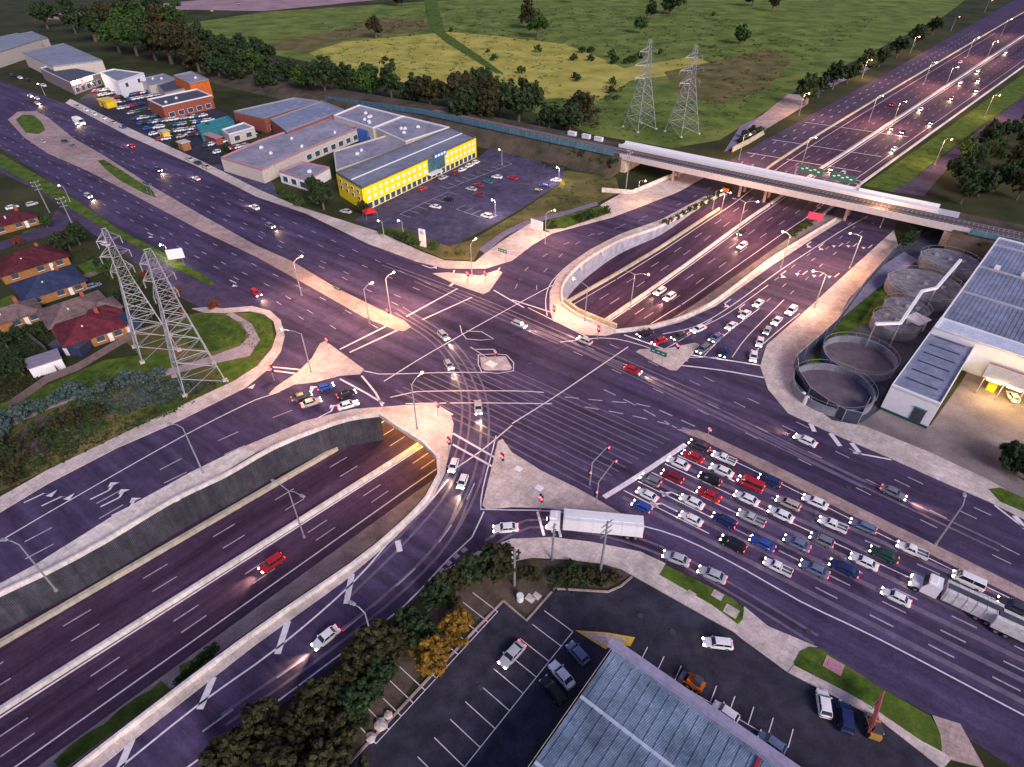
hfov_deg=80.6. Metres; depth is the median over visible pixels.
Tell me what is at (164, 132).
kiosk
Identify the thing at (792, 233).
shrub
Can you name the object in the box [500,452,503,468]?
traffic light
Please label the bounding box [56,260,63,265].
window
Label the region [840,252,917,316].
access path
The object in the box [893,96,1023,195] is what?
side road
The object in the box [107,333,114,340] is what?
door
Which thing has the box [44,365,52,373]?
door
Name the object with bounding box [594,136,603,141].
equipment cabinet
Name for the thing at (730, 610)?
pit cover
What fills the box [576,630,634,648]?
painted hatch
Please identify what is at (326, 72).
tree
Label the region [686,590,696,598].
pit cover
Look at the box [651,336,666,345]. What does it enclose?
car
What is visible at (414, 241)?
shrub
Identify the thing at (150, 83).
workshop
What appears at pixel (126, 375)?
shrub
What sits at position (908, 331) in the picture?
tank
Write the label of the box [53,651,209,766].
verge grass
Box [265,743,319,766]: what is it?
tree
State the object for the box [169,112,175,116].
window
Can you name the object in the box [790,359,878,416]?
tank
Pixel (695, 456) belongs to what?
car
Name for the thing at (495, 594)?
bank
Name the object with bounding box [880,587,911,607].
car
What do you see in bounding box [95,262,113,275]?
tree
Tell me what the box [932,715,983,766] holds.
concrete corner
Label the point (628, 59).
shrub
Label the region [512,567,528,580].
shrub
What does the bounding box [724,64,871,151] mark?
path
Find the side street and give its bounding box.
[0,210,74,249]
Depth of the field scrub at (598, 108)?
474.21 m
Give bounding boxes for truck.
[71,116,85,125]
[546,508,643,540]
[909,573,1004,625]
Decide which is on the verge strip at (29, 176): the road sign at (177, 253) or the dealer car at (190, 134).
the road sign at (177, 253)
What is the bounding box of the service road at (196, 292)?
[0,167,231,307]
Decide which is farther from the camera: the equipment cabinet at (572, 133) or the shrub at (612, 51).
the shrub at (612, 51)
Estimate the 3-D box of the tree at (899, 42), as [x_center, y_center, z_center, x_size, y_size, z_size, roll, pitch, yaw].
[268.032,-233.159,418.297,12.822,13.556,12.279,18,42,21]
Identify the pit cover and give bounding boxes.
[485,360,497,367]
[514,465,522,471]
[524,593,535,602]
[533,591,541,599]
[534,484,543,491]
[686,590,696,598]
[711,589,723,600]
[723,604,739,618]
[823,655,844,675]
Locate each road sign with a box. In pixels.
[142,181,151,194]
[165,248,184,266]
[333,284,340,296]
[498,248,506,260]
[531,219,542,237]
[650,347,666,364]
[807,211,823,224]
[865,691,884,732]
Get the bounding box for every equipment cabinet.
[567,130,576,135]
[582,133,590,138]
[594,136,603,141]
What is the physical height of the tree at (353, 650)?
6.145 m
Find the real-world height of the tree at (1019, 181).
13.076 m
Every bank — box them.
[280,559,629,757]
[379,171,618,260]
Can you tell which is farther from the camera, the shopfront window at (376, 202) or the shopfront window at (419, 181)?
the shopfront window at (419, 181)
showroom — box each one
[147,88,214,117]
[221,117,358,182]
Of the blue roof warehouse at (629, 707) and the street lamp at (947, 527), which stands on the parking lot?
the blue roof warehouse at (629, 707)
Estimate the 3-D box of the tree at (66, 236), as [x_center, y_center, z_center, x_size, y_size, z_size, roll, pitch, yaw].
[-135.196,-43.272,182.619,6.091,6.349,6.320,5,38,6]
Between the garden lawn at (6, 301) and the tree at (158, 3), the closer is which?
the garden lawn at (6, 301)
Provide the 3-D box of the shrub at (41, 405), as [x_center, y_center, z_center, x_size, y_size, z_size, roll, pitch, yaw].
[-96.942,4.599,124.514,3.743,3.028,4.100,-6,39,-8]
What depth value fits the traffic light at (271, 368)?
131.17 m
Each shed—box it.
[24,348,65,377]
[48,338,93,356]
[118,310,141,332]
[196,116,234,141]
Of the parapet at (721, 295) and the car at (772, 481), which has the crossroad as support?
the car at (772, 481)
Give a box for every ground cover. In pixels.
[0,88,764,486]
[0,248,613,592]
[32,312,270,402]
[72,374,227,415]
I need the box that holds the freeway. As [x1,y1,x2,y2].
[0,13,1023,766]
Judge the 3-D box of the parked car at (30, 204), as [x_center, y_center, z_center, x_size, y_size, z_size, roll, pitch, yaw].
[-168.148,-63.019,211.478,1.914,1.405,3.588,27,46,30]
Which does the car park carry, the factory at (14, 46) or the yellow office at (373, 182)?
the yellow office at (373, 182)
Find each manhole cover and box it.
[477,684,482,690]
[669,629,674,634]
[805,629,810,634]
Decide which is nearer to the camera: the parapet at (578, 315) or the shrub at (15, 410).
the shrub at (15, 410)
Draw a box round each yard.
[77,85,235,165]
[213,164,277,196]
[799,231,966,423]
[857,372,1023,497]
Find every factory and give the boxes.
[0,33,42,67]
[20,31,50,46]
[22,43,105,74]
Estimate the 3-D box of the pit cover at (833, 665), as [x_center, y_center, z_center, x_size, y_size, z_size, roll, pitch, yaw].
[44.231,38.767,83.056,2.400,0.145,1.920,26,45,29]
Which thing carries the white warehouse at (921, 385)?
on the yard at (969, 429)
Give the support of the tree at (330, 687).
on the bank at (495, 594)
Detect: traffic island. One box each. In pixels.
[269,341,363,393]
[433,270,501,293]
[480,356,511,369]
[482,439,620,513]
[636,343,699,369]
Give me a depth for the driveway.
85.88 m
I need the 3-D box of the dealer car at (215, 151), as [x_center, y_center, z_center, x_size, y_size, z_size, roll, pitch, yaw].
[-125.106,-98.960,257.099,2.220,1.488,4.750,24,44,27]
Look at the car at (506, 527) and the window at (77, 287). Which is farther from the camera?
the window at (77, 287)
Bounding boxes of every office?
[221,122,256,144]
[336,127,476,207]
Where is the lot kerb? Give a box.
[348,576,632,764]
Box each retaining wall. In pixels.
[0,417,383,631]
[70,460,436,766]
[562,196,720,302]
[616,217,834,328]
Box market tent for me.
[362,208,377,218]
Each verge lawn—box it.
[659,565,743,624]
[794,647,941,751]
[989,487,1023,511]
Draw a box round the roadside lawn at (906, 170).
[864,74,1023,191]
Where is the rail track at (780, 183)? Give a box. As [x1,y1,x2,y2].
[434,110,1023,239]
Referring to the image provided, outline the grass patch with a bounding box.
[664,50,791,103]
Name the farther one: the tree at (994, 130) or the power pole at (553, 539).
the tree at (994, 130)
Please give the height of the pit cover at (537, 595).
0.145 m
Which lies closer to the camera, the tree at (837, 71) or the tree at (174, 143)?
the tree at (174, 143)
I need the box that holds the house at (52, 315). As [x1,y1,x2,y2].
[35,290,122,336]
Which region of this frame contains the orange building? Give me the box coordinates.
[173,71,213,97]
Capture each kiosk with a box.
[97,97,117,108]
[157,129,169,136]
[175,139,190,150]
[203,132,223,144]
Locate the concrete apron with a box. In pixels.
[741,94,808,137]
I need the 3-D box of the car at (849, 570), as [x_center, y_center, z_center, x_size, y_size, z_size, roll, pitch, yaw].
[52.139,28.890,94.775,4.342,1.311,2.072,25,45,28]
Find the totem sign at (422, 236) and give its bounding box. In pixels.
[418,228,426,246]
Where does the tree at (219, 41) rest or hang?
on the ground at (1000, 204)
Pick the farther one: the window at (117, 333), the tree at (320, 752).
the window at (117, 333)
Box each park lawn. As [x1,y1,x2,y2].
[0,312,272,490]
[0,352,178,414]
[172,313,245,351]
[215,358,256,388]
[244,312,273,355]
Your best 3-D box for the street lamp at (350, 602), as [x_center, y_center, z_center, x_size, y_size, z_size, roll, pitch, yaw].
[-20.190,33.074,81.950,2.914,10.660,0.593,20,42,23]
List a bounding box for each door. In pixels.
[23,317,31,323]
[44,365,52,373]
[62,348,69,355]
[68,287,74,294]
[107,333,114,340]
[908,406,927,422]
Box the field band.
[424,0,503,73]
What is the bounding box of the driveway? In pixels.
[734,606,816,671]
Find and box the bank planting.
[546,206,611,228]
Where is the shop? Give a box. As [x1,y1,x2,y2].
[40,66,103,94]
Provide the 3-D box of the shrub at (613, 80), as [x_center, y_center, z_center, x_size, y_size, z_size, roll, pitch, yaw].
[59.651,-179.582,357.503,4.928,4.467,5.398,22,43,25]
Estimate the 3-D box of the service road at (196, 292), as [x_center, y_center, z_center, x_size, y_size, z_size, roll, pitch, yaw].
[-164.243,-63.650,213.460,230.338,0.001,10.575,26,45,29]
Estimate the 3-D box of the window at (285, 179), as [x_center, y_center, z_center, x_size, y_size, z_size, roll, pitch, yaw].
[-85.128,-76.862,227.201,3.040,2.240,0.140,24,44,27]
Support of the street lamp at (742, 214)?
on the freeway
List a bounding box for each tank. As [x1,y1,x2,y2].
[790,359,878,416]
[803,395,809,404]
[821,332,900,381]
[869,306,923,341]
[881,293,932,317]
[883,265,961,311]
[917,245,981,280]
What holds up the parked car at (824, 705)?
on the parking lot
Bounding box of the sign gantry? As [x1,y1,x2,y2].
[794,164,861,190]
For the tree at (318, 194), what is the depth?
204.29 m
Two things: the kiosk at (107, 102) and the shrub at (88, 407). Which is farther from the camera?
the kiosk at (107, 102)
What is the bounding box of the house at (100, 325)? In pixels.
[52,305,127,347]
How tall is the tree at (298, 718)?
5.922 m
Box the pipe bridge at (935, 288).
[865,259,961,346]
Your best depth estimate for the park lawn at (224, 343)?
148.59 m
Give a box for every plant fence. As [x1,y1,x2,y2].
[794,244,897,423]
[894,227,935,252]
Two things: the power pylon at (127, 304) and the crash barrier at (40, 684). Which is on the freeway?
the crash barrier at (40, 684)
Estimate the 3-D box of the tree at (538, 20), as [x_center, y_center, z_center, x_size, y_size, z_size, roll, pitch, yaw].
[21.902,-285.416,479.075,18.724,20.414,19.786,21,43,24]
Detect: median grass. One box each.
[16,115,44,133]
[98,160,155,197]
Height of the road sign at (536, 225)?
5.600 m
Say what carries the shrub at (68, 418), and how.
on the mulch bed
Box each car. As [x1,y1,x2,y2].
[5,204,18,209]
[25,201,38,206]
[84,192,92,198]
[85,282,101,289]
[99,241,109,246]
[142,126,152,129]
[148,131,157,135]
[153,166,161,171]
[185,132,195,136]
[185,156,193,160]
[193,160,201,164]
[201,164,210,168]
[212,149,220,153]
[249,287,261,296]
[250,204,259,210]
[258,552,284,573]
[265,222,274,228]
[291,391,311,401]
[300,397,321,408]
[311,624,340,650]
[317,382,333,391]
[336,389,355,398]
[337,400,358,410]
[340,208,351,213]
[418,186,426,190]
[429,204,440,208]
[437,329,449,340]
[438,175,447,179]
[442,196,453,201]
[443,359,453,369]
[448,457,458,472]
[450,170,459,175]
[456,473,468,489]
[465,163,473,167]
[465,186,476,190]
[473,183,483,187]
[473,192,483,196]
[474,400,482,414]
[480,212,492,218]
[483,179,492,183]
[491,174,502,178]
[493,522,518,534]
[498,639,525,668]
[507,175,517,179]
[511,319,526,328]
[531,187,541,191]
[539,182,549,186]
[539,674,566,705]
[548,659,575,690]
[550,177,561,181]
[565,640,589,665]
[576,336,592,345]
[624,364,641,374]
[631,499,651,513]
[636,328,652,337]
[636,487,658,502]
[639,473,661,487]
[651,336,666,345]
[653,286,666,295]
[660,469,683,484]
[662,550,690,567]
[663,291,675,301]
[667,456,690,470]
[671,331,687,340]
[679,494,704,509]
[679,511,703,526]
[681,450,704,463]
[688,439,710,452]
[690,324,706,333]
[696,343,710,354]
[696,487,721,502]
[697,565,727,584]
[698,472,721,486]
[702,635,733,650]
[708,332,723,342]
[709,463,733,478]
[711,451,736,465]
[711,512,736,528]
[712,699,739,721]
[719,346,730,357]
[719,535,746,553]
[725,321,737,330]
[733,491,759,506]
[737,241,747,248]
[737,474,765,492]
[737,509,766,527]
[738,228,746,235]
[738,309,751,318]
[749,350,757,361]
[749,535,775,552]
[752,299,763,307]
[755,336,763,346]
[757,729,787,754]
[758,473,781,488]
[762,325,771,334]
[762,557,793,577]
[767,506,794,523]
[771,316,782,325]
[775,495,800,511]
[783,534,810,552]
[785,304,797,315]
[793,433,817,447]
[799,559,829,579]
[802,494,828,510]
[809,532,834,548]
[815,688,832,719]
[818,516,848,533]
[828,558,859,578]
[836,699,855,736]
[849,518,876,534]
[849,552,878,571]
[869,545,899,564]
[880,484,906,500]
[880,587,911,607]
[896,540,929,560]
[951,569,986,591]
[997,595,1023,616]
[1005,391,1020,402]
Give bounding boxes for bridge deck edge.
[381,418,435,459]
[563,297,616,328]
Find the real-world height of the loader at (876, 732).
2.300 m
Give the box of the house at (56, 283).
[9,265,87,304]
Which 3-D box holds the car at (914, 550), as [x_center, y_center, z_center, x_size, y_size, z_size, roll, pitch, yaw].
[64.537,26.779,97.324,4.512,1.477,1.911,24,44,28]
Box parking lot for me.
[352,578,937,766]
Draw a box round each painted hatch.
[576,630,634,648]
[583,632,627,645]
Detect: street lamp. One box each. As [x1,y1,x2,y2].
[0,538,57,591]
[167,422,204,473]
[270,479,305,538]
[279,328,311,371]
[293,255,302,295]
[348,600,374,648]
[363,281,373,323]
[385,271,394,312]
[411,371,423,428]
[470,238,476,276]
[544,209,555,243]
[571,277,587,320]
[621,269,649,309]
[732,198,759,236]
[780,231,790,267]
[811,270,826,307]
[848,233,861,268]
[934,492,966,545]
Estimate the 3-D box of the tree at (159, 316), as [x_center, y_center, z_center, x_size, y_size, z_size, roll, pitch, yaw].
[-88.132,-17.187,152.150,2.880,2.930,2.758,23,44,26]
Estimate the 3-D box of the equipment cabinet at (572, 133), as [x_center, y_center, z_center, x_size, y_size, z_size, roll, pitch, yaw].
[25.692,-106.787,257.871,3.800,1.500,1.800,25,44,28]
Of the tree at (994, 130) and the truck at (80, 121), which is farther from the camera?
the truck at (80, 121)
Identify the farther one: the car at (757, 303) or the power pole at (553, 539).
the car at (757, 303)
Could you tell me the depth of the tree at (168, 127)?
276.56 m
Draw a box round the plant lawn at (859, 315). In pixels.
[809,284,889,363]
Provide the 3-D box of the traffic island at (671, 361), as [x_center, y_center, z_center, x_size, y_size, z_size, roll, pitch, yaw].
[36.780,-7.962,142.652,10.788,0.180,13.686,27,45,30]
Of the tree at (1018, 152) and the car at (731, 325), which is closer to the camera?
the car at (731, 325)
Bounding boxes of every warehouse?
[233,97,317,132]
[270,100,343,133]
[528,637,799,766]
[880,321,973,428]
[942,237,1023,343]
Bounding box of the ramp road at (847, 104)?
[730,2,1023,168]
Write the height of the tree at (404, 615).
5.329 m
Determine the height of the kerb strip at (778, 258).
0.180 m
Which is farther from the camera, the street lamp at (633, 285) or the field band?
the field band
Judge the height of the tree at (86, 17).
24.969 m
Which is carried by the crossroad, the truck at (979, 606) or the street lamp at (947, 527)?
the truck at (979, 606)
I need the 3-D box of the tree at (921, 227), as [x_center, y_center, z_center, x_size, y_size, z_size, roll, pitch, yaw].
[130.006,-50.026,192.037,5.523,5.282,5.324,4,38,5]
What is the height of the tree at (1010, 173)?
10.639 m
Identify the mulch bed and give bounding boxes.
[17,401,112,459]
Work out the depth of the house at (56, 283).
160.57 m
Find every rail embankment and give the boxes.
[194,69,622,177]
[945,212,1023,261]
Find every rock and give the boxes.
[366,731,375,743]
[374,717,387,732]
[383,710,392,719]
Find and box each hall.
[100,69,145,97]
[279,161,330,190]
[931,317,1023,376]
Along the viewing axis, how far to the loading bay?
127.39 m
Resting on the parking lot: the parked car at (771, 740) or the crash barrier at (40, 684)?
the parked car at (771, 740)
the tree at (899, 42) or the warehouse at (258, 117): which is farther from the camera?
the tree at (899, 42)
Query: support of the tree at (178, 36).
on the ground at (1000, 204)
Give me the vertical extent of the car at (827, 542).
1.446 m
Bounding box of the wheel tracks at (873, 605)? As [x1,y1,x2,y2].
[221,263,1023,725]
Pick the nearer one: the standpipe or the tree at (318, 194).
the standpipe
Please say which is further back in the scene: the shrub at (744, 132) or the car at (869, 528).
the shrub at (744, 132)
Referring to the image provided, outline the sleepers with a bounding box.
[437,110,1023,239]
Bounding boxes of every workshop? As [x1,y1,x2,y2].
[141,73,173,93]
[157,79,184,95]
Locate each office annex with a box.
[333,135,403,171]
[334,105,402,139]
[375,116,449,144]
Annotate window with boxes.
[11,274,20,279]
[12,320,22,325]
[30,314,38,320]
[36,266,45,271]
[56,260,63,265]
[57,290,64,296]
[74,284,82,290]
[96,336,104,342]
[114,330,122,336]
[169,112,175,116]
[178,109,184,114]
[234,135,240,140]
[246,131,251,137]
[282,175,288,182]
[291,178,297,185]
[306,153,312,160]
[315,150,320,156]
[323,146,328,153]
[373,198,378,206]
[379,196,384,203]
[385,193,389,200]
[390,190,395,197]
[396,188,400,195]
[417,178,421,185]
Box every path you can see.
[1,312,259,430]
[478,202,597,252]
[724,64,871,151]
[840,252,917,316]
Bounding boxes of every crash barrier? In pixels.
[0,443,421,713]
[0,447,337,647]
[567,207,719,301]
[606,203,769,319]
[765,12,1023,168]
[770,35,1023,203]
[823,65,1023,215]
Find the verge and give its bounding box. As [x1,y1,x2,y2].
[38,214,835,766]
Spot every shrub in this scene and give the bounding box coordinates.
[0,403,28,423]
[0,416,15,436]
[0,437,11,450]
[0,443,21,456]
[0,458,7,471]
[1,466,20,483]
[10,235,24,244]
[22,398,39,412]
[25,429,39,438]
[33,398,52,415]
[39,431,55,440]
[46,392,64,405]
[48,417,62,427]
[53,386,69,401]
[57,408,82,426]
[60,381,82,397]
[74,385,93,399]
[81,403,96,413]
[87,405,105,418]
[93,378,110,392]
[113,369,136,387]
[131,370,149,384]
[137,269,146,276]
[148,366,166,380]
[167,286,182,299]
[172,676,183,685]
[179,668,189,678]
[187,661,199,673]
[195,654,206,666]
[201,645,214,659]
[207,299,219,309]
[209,642,219,652]
[275,186,284,193]
[283,192,295,199]
[293,197,304,206]
[377,226,386,233]
[384,228,394,234]
[391,230,400,238]
[396,232,408,241]
[406,234,412,243]
[410,238,420,246]
[428,240,439,249]
[490,54,497,60]
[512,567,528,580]
[517,65,525,73]
[525,565,543,582]
[534,44,541,51]
[545,569,560,580]
[546,220,557,228]
[556,567,576,584]
[563,558,581,574]
[569,53,577,60]
[570,568,584,581]
[574,74,581,81]
[578,46,585,52]
[578,214,586,221]
[580,565,598,581]
[581,211,590,219]
[586,208,597,217]
[587,46,594,52]
[587,54,594,60]
[594,570,609,586]
[600,205,610,213]
[606,86,614,93]
[607,48,616,55]
[608,569,623,582]
[609,76,616,83]
[610,54,619,63]
[623,56,632,63]
[629,53,638,61]
[662,219,669,224]
[685,206,693,211]
[691,203,698,209]
[698,201,705,206]
[704,196,712,202]
[736,136,744,141]
[741,130,748,136]
[748,124,755,131]
[754,126,765,132]
[789,231,797,236]
[799,221,807,228]
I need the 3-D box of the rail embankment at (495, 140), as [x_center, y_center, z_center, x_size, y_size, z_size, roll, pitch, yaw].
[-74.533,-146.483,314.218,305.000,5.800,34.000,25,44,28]
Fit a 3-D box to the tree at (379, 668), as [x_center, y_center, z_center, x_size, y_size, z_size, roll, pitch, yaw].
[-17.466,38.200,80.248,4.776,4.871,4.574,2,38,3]
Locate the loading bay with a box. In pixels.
[975,362,1023,406]
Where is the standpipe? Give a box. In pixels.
[516,592,523,602]
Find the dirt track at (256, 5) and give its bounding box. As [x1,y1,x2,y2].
[48,0,369,19]
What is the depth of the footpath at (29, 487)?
122.59 m
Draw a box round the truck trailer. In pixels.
[988,608,1023,642]
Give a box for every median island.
[8,111,410,330]
[677,429,1023,600]
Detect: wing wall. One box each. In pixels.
[602,172,683,193]
[732,129,765,151]
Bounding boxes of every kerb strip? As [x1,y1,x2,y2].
[0,448,255,589]
[621,217,842,332]
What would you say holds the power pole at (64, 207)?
on the ground at (1000, 204)
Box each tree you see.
[0,330,11,348]
[0,359,12,375]
[1,350,23,361]
[5,324,24,339]
[7,356,28,375]
[22,323,35,335]
[25,0,58,28]
[31,320,48,334]
[38,215,51,227]
[44,232,67,248]
[55,0,77,33]
[57,230,78,249]
[62,222,88,244]
[68,5,103,41]
[89,1,113,21]
[91,257,105,266]
[93,16,128,52]
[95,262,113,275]
[107,3,132,21]
[108,289,122,301]
[109,270,121,281]
[111,0,138,12]
[112,17,145,55]
[118,284,134,296]
[119,95,126,100]
[126,275,143,288]
[126,295,137,307]
[127,0,147,24]
[129,27,162,60]
[139,0,162,14]
[139,1,172,26]
[139,18,173,63]
[142,306,156,318]
[156,309,168,318]
[161,0,188,28]
[164,124,172,130]
[165,15,200,66]
[170,139,177,148]
[177,35,207,72]
[185,120,192,126]
[188,20,212,45]
[198,731,251,766]
[200,46,226,75]
[203,33,228,53]
[217,725,255,766]
[218,45,248,79]
[220,143,231,154]
[227,32,248,50]
[239,696,279,741]
[241,44,264,73]
[242,734,285,766]
[242,738,285,766]
[247,36,275,63]
[252,60,277,87]
[263,723,304,753]
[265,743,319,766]
[275,56,297,81]
[281,699,314,743]
[289,62,310,87]
[292,677,338,710]
[292,741,317,759]
[298,735,346,766]
[299,704,340,751]
[302,54,341,90]
[304,174,328,195]
[308,185,333,209]
[314,673,345,710]
[323,735,369,766]
[324,705,357,745]
[330,681,373,729]
[333,661,367,689]
[334,61,355,90]
[339,637,373,679]
[350,62,379,93]
[352,616,394,663]
[353,673,384,712]
[355,200,369,214]
[362,654,397,685]
[365,14,382,38]
[379,55,402,97]
[385,625,410,662]
[388,604,420,636]
[398,72,421,101]
[400,613,440,649]
[407,634,451,678]
[410,74,444,103]
[419,573,455,611]
[437,606,473,647]
[439,70,480,98]
[440,567,471,603]
[448,85,484,115]
[452,551,482,583]
[467,66,493,91]
[472,546,503,584]
[474,73,502,116]
[484,541,520,584]
[491,75,507,116]
[498,77,544,121]
[518,0,534,23]
[525,9,549,38]
[535,102,562,127]
[556,102,583,129]
[563,90,594,126]
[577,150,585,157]
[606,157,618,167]
[634,15,648,33]
[645,0,657,19]
[660,0,686,14]
[734,23,751,43]
[768,0,780,10]
[796,72,819,105]
[816,75,830,97]
[822,59,848,89]
[843,64,860,83]
[854,48,878,74]
[876,47,891,66]
[889,35,910,57]
[898,232,916,247]
[908,23,928,46]
[908,230,919,236]
[910,223,929,233]
[925,16,944,34]
[946,154,977,184]
[957,136,979,157]
[957,162,984,203]
[970,141,990,162]
[974,166,1002,196]
[978,118,1005,143]
[989,137,1009,163]
[992,161,1020,190]
[998,442,1023,472]
[999,440,1023,452]
[1000,119,1023,137]
[1003,140,1023,164]
[1003,450,1023,473]
[1011,167,1023,199]
[1014,157,1023,185]
[1016,131,1023,143]
[1018,463,1023,479]
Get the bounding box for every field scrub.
[310,36,563,94]
[322,7,873,127]
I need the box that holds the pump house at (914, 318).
[906,312,931,332]
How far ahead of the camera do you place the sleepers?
218.72 m
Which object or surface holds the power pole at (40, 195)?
on the ground at (1000, 204)
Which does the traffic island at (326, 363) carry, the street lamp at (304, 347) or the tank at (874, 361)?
the street lamp at (304, 347)
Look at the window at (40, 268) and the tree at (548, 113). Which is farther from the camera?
the tree at (548, 113)
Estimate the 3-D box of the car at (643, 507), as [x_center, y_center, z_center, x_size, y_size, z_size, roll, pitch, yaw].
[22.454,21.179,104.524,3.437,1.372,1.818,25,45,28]
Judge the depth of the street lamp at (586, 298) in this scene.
148.65 m
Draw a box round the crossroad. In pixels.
[0,0,1023,766]
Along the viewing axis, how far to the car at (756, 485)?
107.80 m
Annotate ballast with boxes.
[433,109,1023,239]
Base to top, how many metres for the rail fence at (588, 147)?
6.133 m
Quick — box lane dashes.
[0,35,1023,756]
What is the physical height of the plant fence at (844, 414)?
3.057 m
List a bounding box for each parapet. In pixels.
[0,412,378,596]
[73,459,439,766]
[379,412,438,459]
[560,193,724,301]
[562,302,615,332]
[616,217,835,332]
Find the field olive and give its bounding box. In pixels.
[266,18,430,50]
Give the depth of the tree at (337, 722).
72.96 m
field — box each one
[187,0,964,147]
[309,32,707,101]
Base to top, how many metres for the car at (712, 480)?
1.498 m
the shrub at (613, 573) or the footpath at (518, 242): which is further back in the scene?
the footpath at (518, 242)
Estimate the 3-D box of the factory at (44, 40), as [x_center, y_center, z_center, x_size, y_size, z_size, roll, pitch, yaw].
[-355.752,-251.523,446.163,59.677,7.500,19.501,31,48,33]
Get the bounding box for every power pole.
[30,181,49,212]
[55,197,71,222]
[512,548,516,586]
[551,522,556,560]
[599,518,613,572]
[625,149,632,188]
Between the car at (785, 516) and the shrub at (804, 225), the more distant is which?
the shrub at (804, 225)
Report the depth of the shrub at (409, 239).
185.99 m
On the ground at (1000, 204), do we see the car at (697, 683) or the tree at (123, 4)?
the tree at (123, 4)
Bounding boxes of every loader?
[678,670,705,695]
[864,712,884,742]
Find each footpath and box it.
[0,306,284,511]
[66,99,551,268]
[465,537,736,631]
[546,173,703,232]
[760,230,1023,519]
[788,665,951,766]
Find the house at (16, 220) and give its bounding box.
[0,206,38,234]
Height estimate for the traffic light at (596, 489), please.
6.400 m
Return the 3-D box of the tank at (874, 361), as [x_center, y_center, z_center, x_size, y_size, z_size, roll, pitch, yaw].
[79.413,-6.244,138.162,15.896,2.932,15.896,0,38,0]
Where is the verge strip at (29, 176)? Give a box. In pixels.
[0,154,213,284]
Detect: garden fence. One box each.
[8,332,137,405]
[26,331,57,370]
[83,265,119,277]
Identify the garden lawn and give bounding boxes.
[0,295,18,307]
[78,255,112,277]
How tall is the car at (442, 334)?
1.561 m
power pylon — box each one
[96,228,181,363]
[139,248,228,397]
[621,39,658,132]
[663,45,703,137]
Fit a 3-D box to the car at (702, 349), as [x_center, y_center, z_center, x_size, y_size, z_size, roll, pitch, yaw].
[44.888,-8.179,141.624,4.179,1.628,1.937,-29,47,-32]
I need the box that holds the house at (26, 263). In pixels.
[0,242,70,284]
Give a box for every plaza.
[84,403,453,766]
[550,195,714,335]
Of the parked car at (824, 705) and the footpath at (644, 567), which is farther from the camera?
the footpath at (644, 567)
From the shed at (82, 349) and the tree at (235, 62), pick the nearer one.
the shed at (82, 349)
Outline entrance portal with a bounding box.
[353,127,368,141]
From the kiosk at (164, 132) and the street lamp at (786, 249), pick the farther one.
the kiosk at (164, 132)
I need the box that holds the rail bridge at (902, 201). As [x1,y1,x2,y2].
[619,141,970,246]
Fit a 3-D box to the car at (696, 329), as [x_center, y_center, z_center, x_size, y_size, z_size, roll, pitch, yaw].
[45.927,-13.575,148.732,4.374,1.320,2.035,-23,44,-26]
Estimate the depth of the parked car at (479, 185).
225.54 m
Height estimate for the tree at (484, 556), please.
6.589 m
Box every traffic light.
[269,365,274,380]
[436,400,439,413]
[447,436,450,452]
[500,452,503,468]
[539,493,543,510]
[588,444,609,485]
[594,458,616,504]
[675,342,679,356]
[706,425,711,441]
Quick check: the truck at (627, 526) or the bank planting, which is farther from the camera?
the bank planting
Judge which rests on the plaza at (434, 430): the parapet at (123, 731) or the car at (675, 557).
the parapet at (123, 731)
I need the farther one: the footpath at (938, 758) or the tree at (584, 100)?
the tree at (584, 100)
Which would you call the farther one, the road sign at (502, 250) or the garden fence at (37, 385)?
the road sign at (502, 250)
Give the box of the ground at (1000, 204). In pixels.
[0,0,1023,766]
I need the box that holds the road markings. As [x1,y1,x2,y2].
[0,33,1023,766]
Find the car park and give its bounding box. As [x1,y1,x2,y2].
[355,149,564,245]
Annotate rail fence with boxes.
[325,96,613,155]
[968,229,1023,242]
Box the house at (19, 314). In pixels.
[0,296,41,332]
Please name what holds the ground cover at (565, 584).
on the ground at (1000, 204)
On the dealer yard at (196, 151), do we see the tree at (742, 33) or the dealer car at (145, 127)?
the dealer car at (145, 127)

